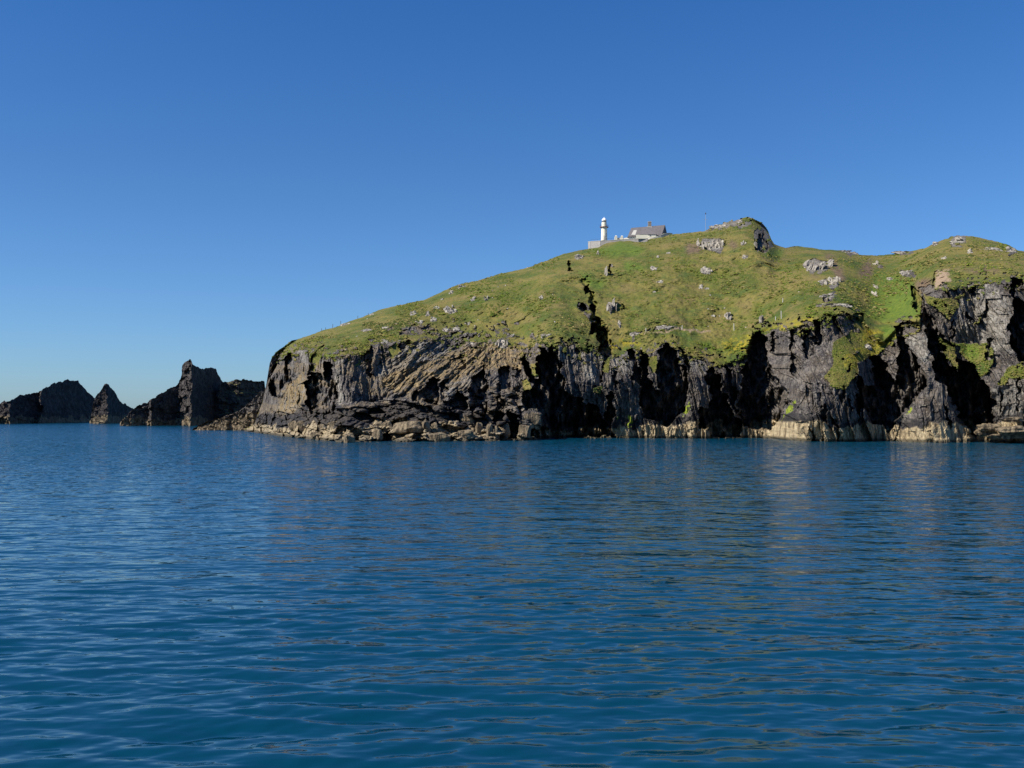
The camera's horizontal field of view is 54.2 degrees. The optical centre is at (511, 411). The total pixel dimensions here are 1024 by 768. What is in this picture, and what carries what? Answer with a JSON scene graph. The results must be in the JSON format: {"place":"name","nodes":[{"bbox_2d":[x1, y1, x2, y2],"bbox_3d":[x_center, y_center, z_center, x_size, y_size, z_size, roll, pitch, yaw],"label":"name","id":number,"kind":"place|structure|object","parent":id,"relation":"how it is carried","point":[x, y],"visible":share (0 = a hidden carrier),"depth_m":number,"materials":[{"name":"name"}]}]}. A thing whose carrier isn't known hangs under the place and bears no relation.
{"place":"outdoors","nodes":[
{"label":"outdoors","id":0,"kind":"place"},
{"bbox_2d":[0,422,1023,767],"bbox_3d":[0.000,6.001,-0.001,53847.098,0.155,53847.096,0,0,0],"label":"sea","id":1,"kind":"structure","parent":0,"point":[180,596],"depth_m":31.55,"materials":[{"name":"liquid"}]},
{"bbox_2d":[0,379,94,423],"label":"rock island","id":2,"kind":"object","parent":1,"relation":"in","point":[66,401],"visible":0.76,"depth_m":553.22,"materials":[{"name":"grey stone"}]},
{"bbox_2d":[90,383,132,423],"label":"sea stack","id":3,"kind":"object","parent":1,"relation":"in","point":[109,406],"visible":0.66,"depth_m":524.57,"materials":[{"name":"grey stone"}]},
{"bbox_2d":[120,359,221,425],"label":"sea stack","id":4,"kind":"object","parent":1,"relation":"in","point":[188,399],"visible":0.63,"depth_m":445.60,"materials":[{"name":"grey stone"}]},
{"bbox_2d":[214,379,264,418],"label":"rock plateau","id":5,"kind":"structure","parent":1,"relation":"in","point":[234,396],"depth_m":469.77,"materials":[{"name":"grey stone"}]},
{"bbox_2d":[245,217,1023,442],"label":"headland","id":6,"kind":"structure","parent":1,"relation":"in","point":[916,386],"depth_m":234.78,"materials":[{"name":"green plant"}]},
{"bbox_2d":[193,391,263,429],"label":"shore reef","id":7,"kind":"object","parent":6,"relation":"on","point":[245,417],"visible":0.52,"depth_m":332.76},
{"bbox_2d":[288,421,296,430],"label":"shore boulder","id":8,"kind":"object","parent":6,"relation":"on","point":[292,425],"visible":0.66,"depth_m":235.27,"materials":[{"name":"beige stone"}]},
{"bbox_2d":[297,421,305,431],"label":"shore boulder","id":9,"kind":"object","parent":6,"relation":"on","point":[301,427],"visible":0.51,"depth_m":232.28,"materials":[{"name":"beige stone"}]},
{"bbox_2d":[310,431,322,438],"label":"shore boulder","id":10,"kind":"object","parent":6,"relation":"on","point":[313,435],"visible":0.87,"depth_m":216.14,"materials":[{"name":"beige stone"}]},
{"bbox_2d":[329,421,343,433],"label":"shore boulder","id":11,"kind":"object","parent":6,"relation":"on","point":[332,423],"visible":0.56,"depth_m":210.23,"materials":[{"name":"beige stone"}]},
{"bbox_2d":[344,433,355,442],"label":"shore boulder","id":12,"kind":"object","parent":6,"relation":"on","point":[349,437],"visible":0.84,"depth_m":195.90,"materials":[{"name":"beige stone"}]},
{"bbox_2d":[372,429,382,440],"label":"shore boulder","id":13,"kind":"object","parent":6,"relation":"on","point":[377,433],"visible":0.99,"depth_m":203.95,"materials":[{"name":"beige stone"}]},
{"bbox_2d":[375,421,382,426],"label":"shore boulder","id":14,"kind":"object","parent":6,"relation":"on","point":[379,423],"visible":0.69,"depth_m":210.79,"materials":[{"name":"beige stone"}]},
{"bbox_2d":[383,420,392,430],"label":"shore boulder","id":15,"kind":"object","parent":6,"relation":"on","point":[387,423],"visible":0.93,"depth_m":210.53,"materials":[{"name":"beige stone"}]},
{"bbox_2d":[393,421,430,434],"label":"shore boulder","id":16,"kind":"object","parent":6,"relation":"on","point":[407,427],"visible":0.89,"depth_m":206.10,"materials":[{"name":"beige stone"}]},
{"bbox_2d":[421,419,430,431],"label":"shore boulder","id":17,"kind":"object","parent":6,"relation":"on","point":[425,424],"visible":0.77,"depth_m":206.46,"materials":[{"name":"grey stone"}]},
{"bbox_2d":[430,422,437,432],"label":"shore boulder","id":18,"kind":"object","parent":6,"relation":"on","point":[434,426],"visible":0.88,"depth_m":209.00,"materials":[{"name":"beige stone"}]},
{"bbox_2d":[428,432,449,441],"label":"shore boulder","id":19,"kind":"object","parent":6,"relation":"on","point":[439,437],"visible":0.87,"depth_m":202.62,"materials":[{"name":"beige stone"}]},
{"bbox_2d":[443,304,456,313],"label":"rock outcrop","id":20,"kind":"object","parent":6,"relation":"on","point":[447,310],"visible":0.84,"depth_m":283.45,"materials":[{"name":"grey stone"}]},
{"bbox_2d":[446,420,459,430],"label":"shore boulder","id":21,"kind":"object","parent":6,"relation":"on","point":[450,427],"visible":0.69,"depth_m":212.83,"materials":[{"name":"grey stone"}]},
{"bbox_2d":[457,429,473,439],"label":"shore boulder","id":22,"kind":"object","parent":6,"relation":"on","point":[467,434],"visible":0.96,"depth_m":206.32,"materials":[{"name":"beige stone"}]},
{"bbox_2d":[459,411,474,422],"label":"shore boulder","id":23,"kind":"object","parent":6,"relation":"on","point":[464,417],"visible":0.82,"depth_m":214.54,"materials":[{"name":"grey stone"}]},
{"bbox_2d":[475,422,482,434],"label":"shore boulder","id":24,"kind":"object","parent":6,"relation":"on","point":[478,426],"visible":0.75,"depth_m":211.48,"materials":[{"name":"beige stone"}]},
{"bbox_2d":[486,423,492,437],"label":"shore boulder","id":25,"kind":"object","parent":6,"relation":"on","point":[489,428],"visible":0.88,"depth_m":208.43,"materials":[{"name":"beige stone"}]},
{"bbox_2d":[493,425,497,437],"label":"shore boulder","id":26,"kind":"object","parent":6,"relation":"on","point":[495,429],"visible":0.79,"depth_m":208.68,"materials":[{"name":"beige stone"}]},
{"bbox_2d":[495,339,507,348],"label":"rock outcrop","id":27,"kind":"object","parent":6,"relation":"on","point":[503,342],"visible":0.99,"depth_m":246.28,"materials":[{"name":"grey stone"}]},
{"bbox_2d":[501,423,509,438],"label":"shore boulder","id":28,"kind":"object","parent":6,"relation":"on","point":[505,428],"visible":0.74,"depth_m":213.97,"materials":[{"name":"grey stone"}]},
{"bbox_2d":[518,424,530,437],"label":"shore boulder","id":29,"kind":"object","parent":6,"relation":"on","point":[525,430],"visible":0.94,"depth_m":210.85,"materials":[{"name":"beige stone"}]},
{"bbox_2d":[522,410,541,425],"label":"shore boulder","id":30,"kind":"object","parent":6,"relation":"on","point":[533,417],"visible":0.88,"depth_m":215.35,"materials":[{"name":"grey stone"}]},
{"bbox_2d":[575,254,584,259],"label":"rock outcrop","id":31,"kind":"object","parent":6,"relation":"on","point":[578,256],"visible":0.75,"depth_m":348.60,"materials":[{"name":"grey stone"}]},
{"bbox_2d":[600,217,607,240],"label":"lighthouse","id":32,"kind":"object","parent":6,"relation":"on","point":[603,226],"visible":0.99,"depth_m":410.03,"materials":[{"name":"white paint"}]},
{"bbox_2d":[606,298,616,313],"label":"rock outcrop","id":33,"kind":"object","parent":6,"relation":"on","point":[610,306],"visible":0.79,"depth_m":266.23,"materials":[{"name":"grey stone"}]},
{"bbox_2d":[588,238,647,248],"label":"terrace wall","id":34,"kind":"structure","parent":6,"relation":"on","point":[594,244],"depth_m":403.98,"materials":[{"name":"grey stone"}]},
{"bbox_2d":[629,332,638,336],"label":"rock outcrop","id":35,"kind":"object","parent":6,"relation":"on","point":[632,334],"visible":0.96,"depth_m":248.35,"materials":[{"name":"grey stone"}]},
{"bbox_2d":[627,221,666,238],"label":"keepers house","id":36,"kind":"structure","parent":6,"relation":"on","point":[649,230],"depth_m":405.74,"materials":[{"name":"grey stone"}]},
{"bbox_2d":[272,218,1023,393],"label":"grass tussocks","id":37,"kind":"object","parent":6,"relation":"on","point":[384,335],"depth_m":258.91,"materials":[{"name":"green plant"}]},
{"bbox_2d":[648,233,672,239],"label":"white wall","id":38,"kind":"structure","parent":6,"relation":"on","point":[664,234],"depth_m":400.32,"materials":[{"name":"paint"}]},
{"bbox_2d":[656,325,673,329],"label":"rock outcrop","id":39,"kind":"object","parent":6,"relation":"on","point":[666,327],"visible":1,"depth_m":248.33,"materials":[{"name":"grey stone"}]},
{"bbox_2d":[700,266,712,273],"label":"rock outcrop","id":40,"kind":"object","parent":6,"relation":"on","point":[704,270],"visible":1,"depth_m":299.15,"materials":[{"name":"grey stone"}]},
{"bbox_2d":[696,239,723,249],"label":"rock outcrop","id":41,"kind":"object","parent":6,"relation":"on","point":[710,246],"visible":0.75,"depth_m":329.19,"materials":[{"name":"grey stone"}]},
{"bbox_2d":[709,224,726,228],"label":"rock outcrop","id":42,"kind":"object","parent":6,"relation":"on","point":[717,226],"visible":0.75,"depth_m":380.12,"materials":[{"name":"grey stone"}]},
{"bbox_2d":[724,312,731,320],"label":"rock outcrop","id":43,"kind":"object","parent":6,"relation":"on","point":[727,316],"visible":0.94,"depth_m":258.67,"materials":[{"name":"grey stone"}]},
{"bbox_2d":[759,315,763,322],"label":"rock outcrop","id":44,"kind":"object","parent":6,"relation":"on","point":[761,318],"visible":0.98,"depth_m":246.62,"materials":[{"name":"grey stone"}]},
{"bbox_2d":[802,259,833,270],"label":"rock outcrop","id":45,"kind":"object","parent":6,"relation":"on","point":[812,266],"visible":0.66,"depth_m":287.86,"materials":[{"name":"grey stone"}]},
{"bbox_2d":[819,293,836,299],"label":"rock outcrop","id":46,"kind":"object","parent":6,"relation":"on","point":[824,296],"visible":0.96,"depth_m":236.91,"materials":[{"name":"grey stone"}]},
{"bbox_2d":[824,276,840,284],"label":"rock outcrop","id":47,"kind":"object","parent":6,"relation":"on","point":[833,281],"visible":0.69,"depth_m":257.47,"materials":[{"name":"grey stone"}]},
{"bbox_2d":[815,303,852,307],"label":"rock outcrop","id":48,"kind":"object","parent":6,"relation":"on","point":[836,304],"visible":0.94,"depth_m":227.03,"materials":[{"name":"grey stone"}]},
{"bbox_2d":[843,250,857,253],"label":"rock outcrop","id":49,"kind":"object","parent":6,"relation":"on","point":[847,251],"visible":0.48,"depth_m":358.66,"materials":[{"name":"grey stone"}]},
{"bbox_2d":[865,344,871,349],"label":"rock outcrop","id":50,"kind":"object","parent":6,"relation":"on","point":[868,346],"visible":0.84,"depth_m":215.24,"materials":[{"name":"grey stone"}]},
{"bbox_2d":[891,251,908,253],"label":"rock outcrop","id":51,"kind":"object","parent":6,"relation":"on","point":[898,252],"visible":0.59,"depth_m":362.46,"materials":[{"name":"grey stone"}]},
{"bbox_2d":[899,270,911,276],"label":"rock outcrop","id":52,"kind":"object","parent":6,"relation":"on","point":[905,273],"visible":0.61,"depth_m":274.75,"materials":[{"name":"grey stone"}]},
{"bbox_2d":[949,237,963,243],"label":"rock outcrop","id":53,"kind":"object","parent":6,"relation":"on","point":[958,239],"visible":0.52,"depth_m":297.21,"materials":[{"name":"grey stone"}]},
{"bbox_2d":[974,429,996,436],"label":"shore boulder","id":54,"kind":"object","parent":6,"relation":"on","point":[977,432],"visible":0.73,"depth_m":195.59,"materials":[{"name":"beige stone"}]},
{"bbox_2d":[977,424,1001,430],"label":"shore boulder","id":55,"kind":"object","parent":6,"relation":"on","point":[986,427],"visible":0.84,"depth_m":194.07,"materials":[{"name":"beige stone"}]},
{"bbox_2d":[985,247,1001,250],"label":"rock outcrop","id":56,"kind":"object","parent":6,"relation":"on","point":[994,248],"visible":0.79,"depth_m":267.40,"materials":[{"name":"grey stone"}]},
{"bbox_2d":[986,434,1023,438],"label":"shore boulder","id":57,"kind":"object","parent":6,"relation":"on","point":[999,436],"visible":0.84,"depth_m":190.44,"materials":[{"name":"grey stone"}]},
{"bbox_2d":[995,425,1023,435],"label":"shore boulder","id":58,"kind":"object","parent":57,"relation":"on","point":[1011,430],"visible":1,"depth_m":188.79,"materials":[{"name":"beige stone"}]},
{"bbox_2d":[1006,246,1016,252],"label":"rock outcrop","id":59,"kind":"object","parent":6,"relation":"on","point":[1010,248],"visible":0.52,"depth_m":270.65,"materials":[{"name":"grey stone"}]},
{"bbox_2d":[1000,417,1023,421],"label":"shore boulder","id":60,"kind":"object","parent":6,"relation":"on","point":[1012,419],"visible":1,"depth_m":190.27,"materials":[{"name":"grey stone"}]},
{"bbox_2d":[0,0,1023,408],"label":"sky","id":61,"kind":"structure","parent":0,"point":[220,185],"materials":[{"name":"blue"}]}
]}

